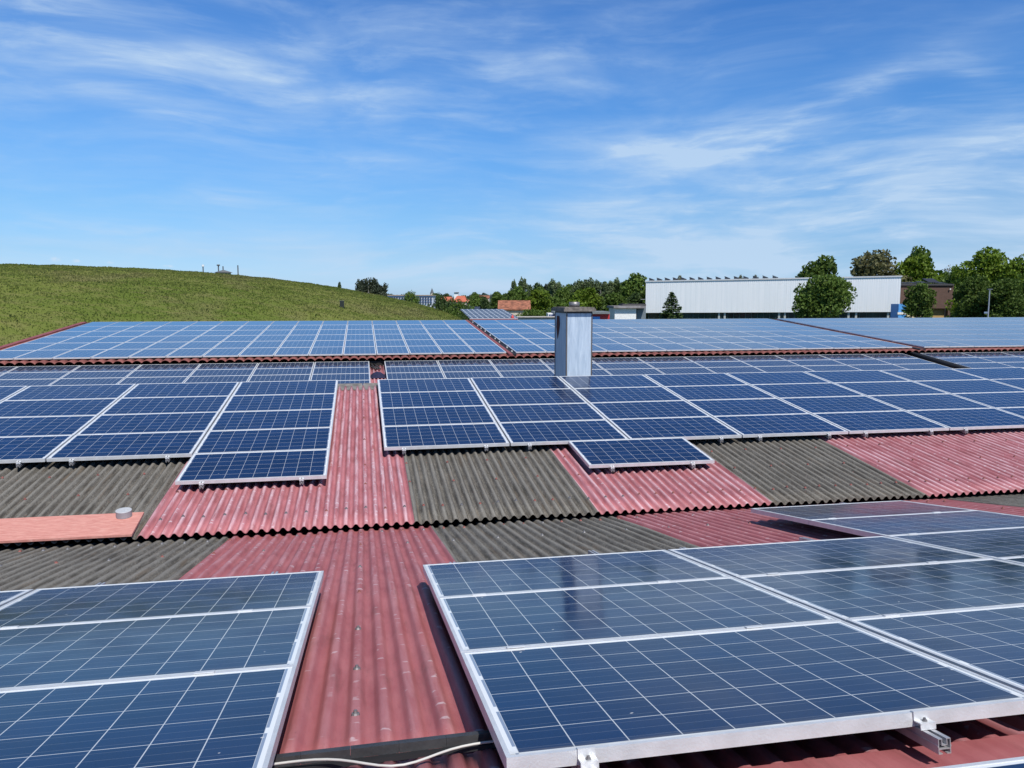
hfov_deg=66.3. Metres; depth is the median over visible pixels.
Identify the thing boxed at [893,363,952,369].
solar module
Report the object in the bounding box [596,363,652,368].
solar module
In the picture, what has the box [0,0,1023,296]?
sky
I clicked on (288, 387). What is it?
solar module
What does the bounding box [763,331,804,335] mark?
solar module
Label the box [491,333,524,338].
solar module
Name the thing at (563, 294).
leafy tree
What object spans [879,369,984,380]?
solar module
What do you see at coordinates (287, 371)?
solar module
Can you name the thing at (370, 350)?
solar module
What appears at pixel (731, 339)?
solar module
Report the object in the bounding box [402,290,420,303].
bush
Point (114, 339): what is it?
solar module
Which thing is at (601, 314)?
building
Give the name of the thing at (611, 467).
mounting rail
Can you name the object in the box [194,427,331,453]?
solar module
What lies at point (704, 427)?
solar module
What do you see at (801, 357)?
solar module
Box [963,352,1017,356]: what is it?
solar module
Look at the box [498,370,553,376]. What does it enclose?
solar module
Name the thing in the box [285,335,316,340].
solar module
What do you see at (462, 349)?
solar module
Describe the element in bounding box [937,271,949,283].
leafy tree
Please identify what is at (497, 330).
solar module
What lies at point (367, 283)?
conifer tree
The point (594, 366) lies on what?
solar module
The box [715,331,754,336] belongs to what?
solar module
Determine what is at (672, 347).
solar module
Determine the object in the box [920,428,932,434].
mounting rail
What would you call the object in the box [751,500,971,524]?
solar module
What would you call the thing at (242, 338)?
solar module
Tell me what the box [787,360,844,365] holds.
solar module
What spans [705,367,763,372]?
solar module
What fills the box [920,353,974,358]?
solar module
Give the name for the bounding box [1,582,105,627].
mounting rail
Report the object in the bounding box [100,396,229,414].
solar module
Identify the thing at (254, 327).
solar module
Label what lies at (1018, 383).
solar module
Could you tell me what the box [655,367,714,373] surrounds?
solar module
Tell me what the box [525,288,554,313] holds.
leafy tree
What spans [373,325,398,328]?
solar module
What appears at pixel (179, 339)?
solar module
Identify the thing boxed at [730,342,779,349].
solar module
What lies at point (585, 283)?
birch tree
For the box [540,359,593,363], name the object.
solar module
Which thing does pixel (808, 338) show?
solar module
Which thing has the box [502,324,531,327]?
solar module
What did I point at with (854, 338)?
solar module
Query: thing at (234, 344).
solar module
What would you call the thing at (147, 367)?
solar module
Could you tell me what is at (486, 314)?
shed
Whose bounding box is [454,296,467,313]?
orange roofed house
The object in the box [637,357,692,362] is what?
solar module
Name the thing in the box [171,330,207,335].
solar module
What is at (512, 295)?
leafy tree
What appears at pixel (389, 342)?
solar module
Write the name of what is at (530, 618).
solar module
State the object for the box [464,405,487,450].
mounting rail
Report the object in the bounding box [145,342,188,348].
solar module
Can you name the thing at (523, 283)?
birch tree
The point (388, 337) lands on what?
solar module
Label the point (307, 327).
solar module
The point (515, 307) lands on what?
old house
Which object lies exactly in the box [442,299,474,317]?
bush
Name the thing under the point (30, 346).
solar module
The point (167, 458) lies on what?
mounting rail
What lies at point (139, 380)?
solar module
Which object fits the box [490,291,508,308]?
leafy tree
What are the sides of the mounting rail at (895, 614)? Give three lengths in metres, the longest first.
3.450 x 0.126 x 0.083 m
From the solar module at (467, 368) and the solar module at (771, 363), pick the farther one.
the solar module at (771, 363)
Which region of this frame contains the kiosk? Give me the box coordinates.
[890,304,905,317]
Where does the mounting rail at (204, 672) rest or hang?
on the warehouse
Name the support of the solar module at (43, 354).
on the long hall at (376, 359)
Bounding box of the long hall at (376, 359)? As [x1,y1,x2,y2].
[0,319,1023,366]
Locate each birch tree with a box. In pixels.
[510,279,516,290]
[518,277,530,296]
[546,278,564,296]
[569,279,579,294]
[575,277,593,303]
[592,279,613,308]
[605,277,620,291]
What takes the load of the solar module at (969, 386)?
on the rail
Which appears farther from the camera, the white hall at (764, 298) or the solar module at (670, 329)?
the white hall at (764, 298)
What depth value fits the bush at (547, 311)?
119.54 m
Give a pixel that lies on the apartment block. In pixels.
(426, 300)
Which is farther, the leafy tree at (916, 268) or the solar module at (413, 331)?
the leafy tree at (916, 268)
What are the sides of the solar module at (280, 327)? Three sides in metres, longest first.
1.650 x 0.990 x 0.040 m
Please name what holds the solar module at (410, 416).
on the mounting rail at (486, 446)
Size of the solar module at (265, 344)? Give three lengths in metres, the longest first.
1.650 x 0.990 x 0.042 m
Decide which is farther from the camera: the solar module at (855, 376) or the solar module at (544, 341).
the solar module at (544, 341)
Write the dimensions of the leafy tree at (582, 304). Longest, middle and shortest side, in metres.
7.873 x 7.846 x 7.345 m
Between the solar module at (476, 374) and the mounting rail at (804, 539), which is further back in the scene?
the solar module at (476, 374)
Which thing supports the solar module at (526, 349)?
on the long hall at (376, 359)
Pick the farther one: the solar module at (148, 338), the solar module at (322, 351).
the solar module at (148, 338)
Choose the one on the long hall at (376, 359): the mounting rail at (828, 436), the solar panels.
the solar panels
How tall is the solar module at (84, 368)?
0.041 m
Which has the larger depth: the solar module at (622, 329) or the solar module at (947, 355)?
the solar module at (622, 329)
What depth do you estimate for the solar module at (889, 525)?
6.29 m
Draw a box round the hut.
[214,270,232,273]
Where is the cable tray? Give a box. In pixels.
[272,730,496,767]
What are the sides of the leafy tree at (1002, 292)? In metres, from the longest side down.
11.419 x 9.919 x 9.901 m
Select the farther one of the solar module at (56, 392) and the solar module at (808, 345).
the solar module at (808, 345)
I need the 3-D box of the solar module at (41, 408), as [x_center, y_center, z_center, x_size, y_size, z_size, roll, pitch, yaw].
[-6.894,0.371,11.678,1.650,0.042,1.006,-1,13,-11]
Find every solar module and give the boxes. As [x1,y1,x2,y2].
[0,343,55,350]
[0,350,35,359]
[0,366,17,372]
[0,372,69,379]
[0,379,58,385]
[0,386,27,400]
[0,398,118,417]
[0,415,97,436]
[0,435,73,463]
[0,571,323,627]
[0,589,32,606]
[0,606,313,689]
[0,665,296,767]
[3,384,135,400]
[7,365,80,372]
[13,350,70,359]
[26,337,72,342]
[39,343,88,349]
[45,331,90,336]
[46,431,206,461]
[50,378,123,384]
[53,349,107,358]
[59,336,106,342]
[60,371,132,378]
[71,365,140,371]
[74,342,123,349]
[76,412,219,434]
[77,331,120,336]
[91,349,142,358]
[92,336,137,342]
[94,326,132,330]
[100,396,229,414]
[108,331,149,336]
[111,342,156,348]
[118,376,188,383]
[121,382,239,397]
[123,326,160,330]
[126,370,194,377]
[127,336,167,341]
[129,349,176,357]
[135,364,199,370]
[140,331,177,335]
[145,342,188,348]
[152,326,187,330]
[159,336,198,341]
[166,348,211,357]
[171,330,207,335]
[175,449,329,484]
[179,341,220,348]
[180,326,214,330]
[184,375,250,382]
[190,369,254,375]
[191,335,229,341]
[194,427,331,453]
[196,363,257,369]
[200,330,236,335]
[203,348,245,356]
[209,409,334,430]
[210,325,242,329]
[214,341,252,347]
[221,393,336,411]
[223,335,258,340]
[230,330,264,335]
[232,380,337,395]
[238,325,269,329]
[239,348,278,356]
[247,341,283,347]
[248,374,310,381]
[252,368,312,374]
[254,335,287,340]
[256,362,313,368]
[260,330,291,334]
[266,325,295,329]
[274,347,311,355]
[280,341,314,347]
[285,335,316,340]
[289,330,319,334]
[293,325,321,329]
[309,347,343,355]
[310,373,369,380]
[312,340,344,346]
[312,367,369,373]
[314,361,369,367]
[315,335,345,340]
[318,329,345,334]
[320,325,346,329]
[338,380,369,384]
[343,346,375,354]
[344,340,374,346]
[345,334,373,339]
[346,329,373,333]
[347,325,372,328]
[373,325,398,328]
[373,329,400,333]
[374,334,403,339]
[375,340,405,345]
[376,346,409,354]
[377,378,476,392]
[379,391,485,407]
[380,405,496,425]
[382,423,508,450]
[384,360,438,366]
[385,366,441,372]
[386,372,444,378]
[398,324,424,329]
[400,329,428,333]
[402,334,431,339]
[404,339,436,345]
[407,346,441,353]
[422,324,450,328]
[423,550,731,603]
[426,329,455,333]
[429,334,460,338]
[433,339,466,345]
[437,359,491,365]
[437,577,840,661]
[438,345,474,353]
[440,365,496,372]
[443,371,501,377]
[447,324,474,328]
[452,328,480,333]
[457,333,488,338]
[461,620,1023,767]
[462,339,496,344]
[468,345,505,353]
[470,376,570,391]
[478,324,506,328]
[478,388,587,405]
[484,328,514,333]
[487,403,606,423]
[489,359,543,364]
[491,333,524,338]
[493,364,550,370]
[498,339,534,345]
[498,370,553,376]
[498,420,627,445]
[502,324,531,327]
[507,345,546,352]
[509,328,540,332]
[517,333,550,338]
[526,324,554,327]
[527,338,554,344]
[534,328,554,332]
[537,345,554,352]
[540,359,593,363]
[544,333,554,337]
[545,363,602,369]
[552,369,610,375]
[559,375,660,388]
[568,437,714,467]
[573,386,683,402]
[589,400,709,419]
[592,328,615,332]
[592,332,604,337]
[592,338,619,343]
[592,344,606,351]
[592,357,644,362]
[593,323,604,327]
[594,344,636,351]
[596,332,631,337]
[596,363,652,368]
[604,368,662,374]
[608,327,640,331]
[608,338,645,343]
[608,416,741,439]
[618,332,655,337]
[623,343,666,350]
[629,327,665,331]
[635,337,673,342]
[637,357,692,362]
[644,332,681,336]
[644,373,748,385]
[646,362,702,367]
[649,343,694,350]
[653,327,689,331]
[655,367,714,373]
[659,337,701,342]
[663,385,775,400]
[668,536,991,577]
[669,332,707,336]
[676,327,710,331]
[677,343,723,350]
[685,356,738,361]
[686,337,725,342]
[686,398,807,415]
[694,331,733,336]
[695,361,752,366]
[705,342,751,349]
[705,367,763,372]
[711,337,752,341]
[712,413,847,437]
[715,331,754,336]
[726,372,830,384]
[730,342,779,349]
[730,355,783,360]
[736,336,779,341]
[737,558,1023,621]
[739,331,779,335]
[742,360,799,366]
[751,383,864,397]
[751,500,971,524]
[755,366,812,371]
[757,342,806,349]
[760,336,806,341]
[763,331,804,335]
[774,355,830,359]
[778,396,903,412]
[784,342,833,348]
[785,336,827,341]
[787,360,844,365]
[803,365,859,370]
[804,370,909,382]
[808,510,1023,536]
[810,336,853,340]
[811,341,859,348]
[811,411,948,433]
[820,354,873,359]
[833,341,885,348]
[834,359,889,364]
[834,381,949,395]
[835,335,879,340]
[846,605,1023,691]
[848,364,908,369]
[859,341,911,347]
[862,353,915,358]
[868,394,992,410]
[878,358,932,363]
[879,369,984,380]
[887,527,1023,558]
[893,340,948,347]
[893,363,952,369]
[906,408,1023,429]
[913,379,1023,393]
[917,340,973,346]
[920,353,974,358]
[935,756,1023,767]
[937,357,993,363]
[951,392,1023,407]
[953,367,1023,379]
[955,362,1011,367]
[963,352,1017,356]
[978,357,1023,361]
[989,378,1023,388]
[996,407,1023,416]
[996,556,1023,563]
[997,362,1023,366]
[1002,352,1023,356]
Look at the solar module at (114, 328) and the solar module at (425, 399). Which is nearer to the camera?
the solar module at (425, 399)
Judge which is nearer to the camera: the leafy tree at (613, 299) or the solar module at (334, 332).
the solar module at (334, 332)
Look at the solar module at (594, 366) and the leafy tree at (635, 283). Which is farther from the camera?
the leafy tree at (635, 283)
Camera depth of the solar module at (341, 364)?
23.04 m
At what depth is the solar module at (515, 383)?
13.97 m
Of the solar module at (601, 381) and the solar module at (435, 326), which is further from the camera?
the solar module at (435, 326)
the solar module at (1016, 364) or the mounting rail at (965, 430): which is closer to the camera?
the mounting rail at (965, 430)
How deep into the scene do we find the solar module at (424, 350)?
24.75 m
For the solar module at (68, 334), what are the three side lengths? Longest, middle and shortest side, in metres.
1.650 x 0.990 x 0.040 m
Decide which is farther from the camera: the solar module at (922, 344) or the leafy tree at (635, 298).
the leafy tree at (635, 298)
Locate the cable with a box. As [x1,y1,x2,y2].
[272,740,493,766]
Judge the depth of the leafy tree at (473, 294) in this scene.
416.50 m
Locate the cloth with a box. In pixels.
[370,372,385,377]
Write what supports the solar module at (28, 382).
on the warehouse
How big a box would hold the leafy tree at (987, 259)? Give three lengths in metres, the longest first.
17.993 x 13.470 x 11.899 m
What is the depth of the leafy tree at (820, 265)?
201.09 m
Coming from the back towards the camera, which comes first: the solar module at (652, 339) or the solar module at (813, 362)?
the solar module at (652, 339)
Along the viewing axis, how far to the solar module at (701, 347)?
26.55 m
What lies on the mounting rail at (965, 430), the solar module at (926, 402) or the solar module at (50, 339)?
the solar module at (926, 402)
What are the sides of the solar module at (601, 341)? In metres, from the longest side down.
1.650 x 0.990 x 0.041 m
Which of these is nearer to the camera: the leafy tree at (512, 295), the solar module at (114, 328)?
the solar module at (114, 328)
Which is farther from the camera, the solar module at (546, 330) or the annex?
the annex
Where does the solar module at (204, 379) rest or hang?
on the warehouse
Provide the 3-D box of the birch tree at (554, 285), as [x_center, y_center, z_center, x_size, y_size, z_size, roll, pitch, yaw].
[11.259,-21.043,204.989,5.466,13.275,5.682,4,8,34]
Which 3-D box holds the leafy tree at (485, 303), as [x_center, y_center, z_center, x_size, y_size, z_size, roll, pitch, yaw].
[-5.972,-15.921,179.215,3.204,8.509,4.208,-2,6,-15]
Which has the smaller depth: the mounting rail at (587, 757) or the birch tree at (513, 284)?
the mounting rail at (587, 757)
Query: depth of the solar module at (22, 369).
21.55 m
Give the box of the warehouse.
[0,365,1023,767]
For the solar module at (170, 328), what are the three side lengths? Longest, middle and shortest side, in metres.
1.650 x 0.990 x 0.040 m
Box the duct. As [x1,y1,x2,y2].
[906,351,967,368]
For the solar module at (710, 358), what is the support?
on the warehouse
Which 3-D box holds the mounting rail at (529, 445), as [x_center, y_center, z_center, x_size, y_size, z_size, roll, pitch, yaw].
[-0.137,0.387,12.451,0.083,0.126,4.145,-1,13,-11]
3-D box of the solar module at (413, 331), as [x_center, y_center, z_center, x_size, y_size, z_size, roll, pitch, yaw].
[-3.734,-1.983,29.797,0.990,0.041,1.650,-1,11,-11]
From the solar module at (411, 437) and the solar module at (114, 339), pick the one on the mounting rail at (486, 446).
the solar module at (411, 437)
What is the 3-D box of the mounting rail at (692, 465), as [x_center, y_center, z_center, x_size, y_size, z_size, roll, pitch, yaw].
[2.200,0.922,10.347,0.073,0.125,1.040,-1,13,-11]
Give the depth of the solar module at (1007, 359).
26.39 m
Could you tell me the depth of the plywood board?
7.70 m
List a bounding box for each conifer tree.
[355,279,364,291]
[361,277,375,292]
[371,282,388,295]
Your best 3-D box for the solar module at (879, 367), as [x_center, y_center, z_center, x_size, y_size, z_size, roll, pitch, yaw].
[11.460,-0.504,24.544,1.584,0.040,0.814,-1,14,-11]
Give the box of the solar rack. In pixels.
[922,278,938,282]
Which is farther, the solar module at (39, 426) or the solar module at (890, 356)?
the solar module at (890, 356)
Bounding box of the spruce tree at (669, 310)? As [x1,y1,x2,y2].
[659,292,684,318]
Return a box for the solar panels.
[65,317,1023,346]
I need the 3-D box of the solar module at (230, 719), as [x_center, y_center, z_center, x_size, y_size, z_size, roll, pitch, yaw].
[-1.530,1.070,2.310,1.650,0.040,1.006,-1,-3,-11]
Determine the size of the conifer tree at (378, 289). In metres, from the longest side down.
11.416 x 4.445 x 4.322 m
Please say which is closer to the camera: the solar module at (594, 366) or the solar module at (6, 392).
the solar module at (6, 392)
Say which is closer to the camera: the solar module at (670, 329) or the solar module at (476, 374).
the solar module at (476, 374)
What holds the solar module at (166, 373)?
on the warehouse
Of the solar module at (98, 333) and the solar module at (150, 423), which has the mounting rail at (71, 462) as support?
the solar module at (150, 423)
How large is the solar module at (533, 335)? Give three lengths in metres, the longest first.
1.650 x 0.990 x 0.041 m
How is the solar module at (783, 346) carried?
on the long hall at (376, 359)
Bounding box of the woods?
[387,293,491,302]
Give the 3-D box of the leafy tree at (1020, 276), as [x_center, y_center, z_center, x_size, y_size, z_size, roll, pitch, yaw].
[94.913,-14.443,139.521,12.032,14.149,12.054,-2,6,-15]
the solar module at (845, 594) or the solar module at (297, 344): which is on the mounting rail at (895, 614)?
the solar module at (845, 594)
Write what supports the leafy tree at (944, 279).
on the ground
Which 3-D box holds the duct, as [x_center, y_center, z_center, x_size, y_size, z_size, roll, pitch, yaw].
[14.214,-0.502,24.819,0.170,0.170,5.000,-1,14,-11]
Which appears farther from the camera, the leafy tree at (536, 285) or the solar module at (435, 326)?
the leafy tree at (536, 285)
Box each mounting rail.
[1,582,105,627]
[16,398,101,467]
[69,397,141,465]
[165,431,187,461]
[194,571,277,673]
[199,452,219,488]
[299,393,320,484]
[395,407,405,453]
[449,562,598,767]
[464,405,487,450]
[502,404,531,448]
[588,550,950,754]
[608,464,614,471]
[643,386,722,441]
[679,547,899,616]
[687,460,694,468]
[698,399,761,440]
[789,413,830,438]
[790,397,867,436]
[799,537,938,562]
[844,382,967,432]
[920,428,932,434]
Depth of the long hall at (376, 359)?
26.57 m
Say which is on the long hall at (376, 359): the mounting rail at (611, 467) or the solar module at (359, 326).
the solar module at (359, 326)
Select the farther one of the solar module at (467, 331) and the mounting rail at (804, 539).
the solar module at (467, 331)
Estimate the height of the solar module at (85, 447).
0.041 m
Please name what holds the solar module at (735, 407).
on the mounting rail at (828, 436)
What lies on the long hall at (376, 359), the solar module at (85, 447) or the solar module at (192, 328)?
the solar module at (192, 328)
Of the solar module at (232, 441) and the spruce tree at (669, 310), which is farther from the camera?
the spruce tree at (669, 310)
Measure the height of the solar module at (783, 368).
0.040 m
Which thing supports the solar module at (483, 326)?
on the long hall at (376, 359)
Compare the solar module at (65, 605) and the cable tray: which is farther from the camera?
the solar module at (65, 605)
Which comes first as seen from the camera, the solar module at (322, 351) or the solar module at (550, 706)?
the solar module at (550, 706)
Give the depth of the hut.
121.32 m
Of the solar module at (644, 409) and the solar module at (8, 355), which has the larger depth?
the solar module at (8, 355)
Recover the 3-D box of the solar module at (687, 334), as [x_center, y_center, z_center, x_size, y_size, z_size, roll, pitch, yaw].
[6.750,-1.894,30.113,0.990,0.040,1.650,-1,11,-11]
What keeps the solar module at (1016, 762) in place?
on the rail
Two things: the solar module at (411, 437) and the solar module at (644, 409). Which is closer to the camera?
the solar module at (411, 437)
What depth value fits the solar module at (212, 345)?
25.15 m
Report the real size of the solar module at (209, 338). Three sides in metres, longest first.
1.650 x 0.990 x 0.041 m
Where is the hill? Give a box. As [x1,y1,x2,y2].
[0,265,461,345]
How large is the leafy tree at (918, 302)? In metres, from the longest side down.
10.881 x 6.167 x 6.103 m
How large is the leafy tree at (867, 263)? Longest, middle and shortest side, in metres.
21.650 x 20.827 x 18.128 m
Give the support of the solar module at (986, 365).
on the warehouse
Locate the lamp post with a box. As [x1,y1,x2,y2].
[984,289,992,316]
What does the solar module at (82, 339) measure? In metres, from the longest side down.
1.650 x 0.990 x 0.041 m
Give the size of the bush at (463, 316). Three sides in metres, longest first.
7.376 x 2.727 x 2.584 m
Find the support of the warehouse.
on the ground
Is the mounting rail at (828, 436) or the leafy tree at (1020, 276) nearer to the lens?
the mounting rail at (828, 436)
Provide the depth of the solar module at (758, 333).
30.71 m
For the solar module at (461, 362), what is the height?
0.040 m
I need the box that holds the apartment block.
[388,295,435,307]
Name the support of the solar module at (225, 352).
on the long hall at (376, 359)
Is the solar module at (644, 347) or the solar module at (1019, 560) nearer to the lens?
the solar module at (1019, 560)
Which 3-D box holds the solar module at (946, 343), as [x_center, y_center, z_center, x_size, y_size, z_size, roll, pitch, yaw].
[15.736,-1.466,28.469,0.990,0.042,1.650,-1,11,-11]
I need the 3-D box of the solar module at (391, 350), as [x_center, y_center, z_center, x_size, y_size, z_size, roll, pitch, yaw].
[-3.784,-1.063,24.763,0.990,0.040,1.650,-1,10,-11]
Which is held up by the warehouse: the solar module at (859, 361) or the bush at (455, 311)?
the solar module at (859, 361)
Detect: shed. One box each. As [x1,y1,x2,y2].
[460,309,517,320]
[517,316,554,319]
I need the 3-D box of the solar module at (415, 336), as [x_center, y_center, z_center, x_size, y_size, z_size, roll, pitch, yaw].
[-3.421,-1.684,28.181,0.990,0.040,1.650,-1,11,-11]
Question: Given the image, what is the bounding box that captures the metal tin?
[115,507,131,518]
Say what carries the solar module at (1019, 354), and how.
on the warehouse
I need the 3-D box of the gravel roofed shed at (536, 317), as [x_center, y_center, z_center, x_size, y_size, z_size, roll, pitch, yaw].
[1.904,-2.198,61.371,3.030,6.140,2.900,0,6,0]
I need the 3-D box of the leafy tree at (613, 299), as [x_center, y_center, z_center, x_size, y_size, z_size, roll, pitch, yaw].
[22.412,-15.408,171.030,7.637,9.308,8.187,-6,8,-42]
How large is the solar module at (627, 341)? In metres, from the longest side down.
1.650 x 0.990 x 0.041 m
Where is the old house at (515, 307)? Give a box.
[498,300,530,315]
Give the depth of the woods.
928.09 m
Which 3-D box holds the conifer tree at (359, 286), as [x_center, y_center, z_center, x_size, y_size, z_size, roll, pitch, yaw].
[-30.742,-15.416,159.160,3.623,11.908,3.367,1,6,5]
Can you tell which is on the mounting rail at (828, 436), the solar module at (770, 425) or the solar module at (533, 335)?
the solar module at (770, 425)
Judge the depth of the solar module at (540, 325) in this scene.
32.43 m
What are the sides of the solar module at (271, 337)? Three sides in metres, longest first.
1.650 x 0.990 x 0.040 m
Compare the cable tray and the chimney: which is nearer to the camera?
the cable tray
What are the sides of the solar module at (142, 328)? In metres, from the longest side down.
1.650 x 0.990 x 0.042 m
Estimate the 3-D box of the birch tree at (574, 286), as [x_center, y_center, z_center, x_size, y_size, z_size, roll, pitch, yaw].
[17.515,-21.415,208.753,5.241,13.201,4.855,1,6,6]
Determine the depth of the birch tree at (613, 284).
205.26 m
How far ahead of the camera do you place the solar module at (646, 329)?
31.57 m
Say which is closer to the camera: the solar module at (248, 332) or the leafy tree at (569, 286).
the solar module at (248, 332)
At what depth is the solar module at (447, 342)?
26.73 m
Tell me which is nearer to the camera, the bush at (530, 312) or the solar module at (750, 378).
the solar module at (750, 378)
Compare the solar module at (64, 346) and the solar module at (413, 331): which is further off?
the solar module at (413, 331)
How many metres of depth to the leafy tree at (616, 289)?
203.05 m
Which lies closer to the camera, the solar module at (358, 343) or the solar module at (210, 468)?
the solar module at (210, 468)
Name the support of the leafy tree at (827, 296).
on the ground
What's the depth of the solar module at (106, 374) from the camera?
21.05 m
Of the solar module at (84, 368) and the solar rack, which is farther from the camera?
the solar rack
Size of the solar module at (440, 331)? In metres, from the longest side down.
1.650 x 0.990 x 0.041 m
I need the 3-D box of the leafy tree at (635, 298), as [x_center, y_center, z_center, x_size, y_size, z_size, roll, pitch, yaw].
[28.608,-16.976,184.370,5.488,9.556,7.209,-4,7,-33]
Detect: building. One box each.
[546,311,609,318]
[873,284,953,317]
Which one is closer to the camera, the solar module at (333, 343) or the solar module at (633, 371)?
the solar module at (633, 371)
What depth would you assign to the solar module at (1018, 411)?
12.83 m
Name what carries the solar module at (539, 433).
on the rail
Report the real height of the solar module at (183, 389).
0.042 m
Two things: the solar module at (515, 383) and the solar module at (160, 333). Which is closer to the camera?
the solar module at (515, 383)
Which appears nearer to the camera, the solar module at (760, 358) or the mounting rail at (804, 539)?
the mounting rail at (804, 539)
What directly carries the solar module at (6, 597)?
on the rail
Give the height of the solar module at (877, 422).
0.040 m
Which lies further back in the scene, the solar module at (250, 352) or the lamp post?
the lamp post
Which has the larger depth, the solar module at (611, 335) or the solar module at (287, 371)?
the solar module at (611, 335)
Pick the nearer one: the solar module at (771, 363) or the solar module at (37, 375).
the solar module at (37, 375)
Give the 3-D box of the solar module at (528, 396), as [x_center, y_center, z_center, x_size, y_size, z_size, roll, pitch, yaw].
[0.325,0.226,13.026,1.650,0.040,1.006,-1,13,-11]
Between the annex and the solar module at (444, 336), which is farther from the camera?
the annex
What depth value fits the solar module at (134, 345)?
24.91 m
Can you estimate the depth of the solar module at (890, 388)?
14.24 m
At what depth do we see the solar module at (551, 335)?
29.42 m
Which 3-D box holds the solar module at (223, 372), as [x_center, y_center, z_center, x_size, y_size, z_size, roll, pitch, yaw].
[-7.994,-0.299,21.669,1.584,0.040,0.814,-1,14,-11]
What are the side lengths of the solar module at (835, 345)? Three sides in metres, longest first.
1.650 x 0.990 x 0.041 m
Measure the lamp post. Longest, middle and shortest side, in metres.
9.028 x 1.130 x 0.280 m
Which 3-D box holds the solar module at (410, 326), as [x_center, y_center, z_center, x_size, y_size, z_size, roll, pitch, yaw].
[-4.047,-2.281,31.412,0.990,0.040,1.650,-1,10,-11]
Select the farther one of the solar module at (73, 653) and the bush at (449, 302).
the bush at (449, 302)
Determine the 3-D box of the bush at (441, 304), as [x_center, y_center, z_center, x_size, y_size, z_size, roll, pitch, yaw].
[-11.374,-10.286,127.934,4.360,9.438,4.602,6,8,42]
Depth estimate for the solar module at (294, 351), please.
24.07 m
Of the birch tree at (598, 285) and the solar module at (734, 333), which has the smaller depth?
the solar module at (734, 333)
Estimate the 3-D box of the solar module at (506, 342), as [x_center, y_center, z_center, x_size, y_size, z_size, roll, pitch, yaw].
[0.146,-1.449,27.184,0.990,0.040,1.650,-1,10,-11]
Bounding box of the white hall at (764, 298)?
[642,276,901,318]
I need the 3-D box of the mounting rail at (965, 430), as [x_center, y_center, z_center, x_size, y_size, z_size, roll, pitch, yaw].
[6.422,0.252,13.696,0.083,0.126,4.145,-1,13,-11]
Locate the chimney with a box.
[551,302,595,376]
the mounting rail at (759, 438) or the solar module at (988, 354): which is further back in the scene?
the solar module at (988, 354)
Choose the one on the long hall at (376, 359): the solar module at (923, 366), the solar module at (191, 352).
the solar module at (191, 352)
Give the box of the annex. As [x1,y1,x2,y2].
[607,304,645,318]
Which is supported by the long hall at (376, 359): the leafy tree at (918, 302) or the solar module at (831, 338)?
the solar module at (831, 338)
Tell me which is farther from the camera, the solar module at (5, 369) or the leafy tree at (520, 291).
the leafy tree at (520, 291)
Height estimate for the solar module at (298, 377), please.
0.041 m
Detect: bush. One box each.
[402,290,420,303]
[427,292,446,310]
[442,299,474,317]
[446,297,455,311]
[458,305,468,319]
[516,308,544,315]
[539,307,550,315]
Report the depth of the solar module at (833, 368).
24.26 m
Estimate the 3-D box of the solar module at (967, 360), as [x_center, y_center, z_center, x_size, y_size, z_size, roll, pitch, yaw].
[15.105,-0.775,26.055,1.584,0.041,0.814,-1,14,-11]
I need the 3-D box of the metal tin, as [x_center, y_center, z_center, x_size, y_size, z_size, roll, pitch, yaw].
[-3.959,1.315,7.990,0.154,0.073,0.154,-1,13,-11]
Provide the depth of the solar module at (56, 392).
12.62 m
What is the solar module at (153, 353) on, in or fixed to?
on the long hall at (376, 359)
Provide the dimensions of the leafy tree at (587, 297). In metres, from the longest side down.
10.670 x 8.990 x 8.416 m
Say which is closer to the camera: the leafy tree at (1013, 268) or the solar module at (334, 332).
the solar module at (334, 332)
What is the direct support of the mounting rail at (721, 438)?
on the warehouse
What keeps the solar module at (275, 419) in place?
on the mounting rail at (201, 484)
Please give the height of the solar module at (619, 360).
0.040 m
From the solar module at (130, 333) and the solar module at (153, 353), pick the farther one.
the solar module at (130, 333)
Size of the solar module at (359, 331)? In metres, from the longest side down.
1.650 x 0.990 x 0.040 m
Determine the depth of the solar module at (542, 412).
12.03 m
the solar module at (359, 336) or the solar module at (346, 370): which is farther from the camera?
the solar module at (359, 336)
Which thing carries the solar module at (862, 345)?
on the long hall at (376, 359)
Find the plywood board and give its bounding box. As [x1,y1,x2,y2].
[0,512,143,542]
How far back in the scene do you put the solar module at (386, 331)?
29.65 m
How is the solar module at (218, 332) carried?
on the long hall at (376, 359)
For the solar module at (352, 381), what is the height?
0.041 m
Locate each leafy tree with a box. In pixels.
[467,295,481,306]
[469,292,478,299]
[479,296,491,308]
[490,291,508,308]
[504,290,521,299]
[512,286,528,299]
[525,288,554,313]
[533,282,542,289]
[549,296,568,306]
[554,287,573,302]
[565,284,571,290]
[566,298,586,306]
[571,286,603,310]
[599,292,627,311]
[612,282,626,297]
[619,273,646,318]
[626,292,645,303]
[791,274,857,317]
[795,254,837,277]
[849,249,912,283]
[894,253,944,283]
[901,282,936,317]
[903,245,934,267]
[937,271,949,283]
[940,271,963,317]
[945,246,1011,317]
[946,274,1001,317]
[974,277,1023,316]
[984,253,1023,298]
[1014,273,1023,300]
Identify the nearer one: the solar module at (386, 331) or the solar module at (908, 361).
the solar module at (908, 361)
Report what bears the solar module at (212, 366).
on the warehouse
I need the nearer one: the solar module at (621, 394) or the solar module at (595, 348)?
the solar module at (621, 394)
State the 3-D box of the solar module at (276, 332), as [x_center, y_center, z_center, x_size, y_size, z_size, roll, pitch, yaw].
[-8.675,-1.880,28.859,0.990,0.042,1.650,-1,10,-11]
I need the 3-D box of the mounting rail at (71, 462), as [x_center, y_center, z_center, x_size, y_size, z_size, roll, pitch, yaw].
[-5.692,0.495,11.422,0.083,0.126,4.152,-1,13,-11]
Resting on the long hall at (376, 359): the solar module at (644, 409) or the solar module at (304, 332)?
the solar module at (304, 332)

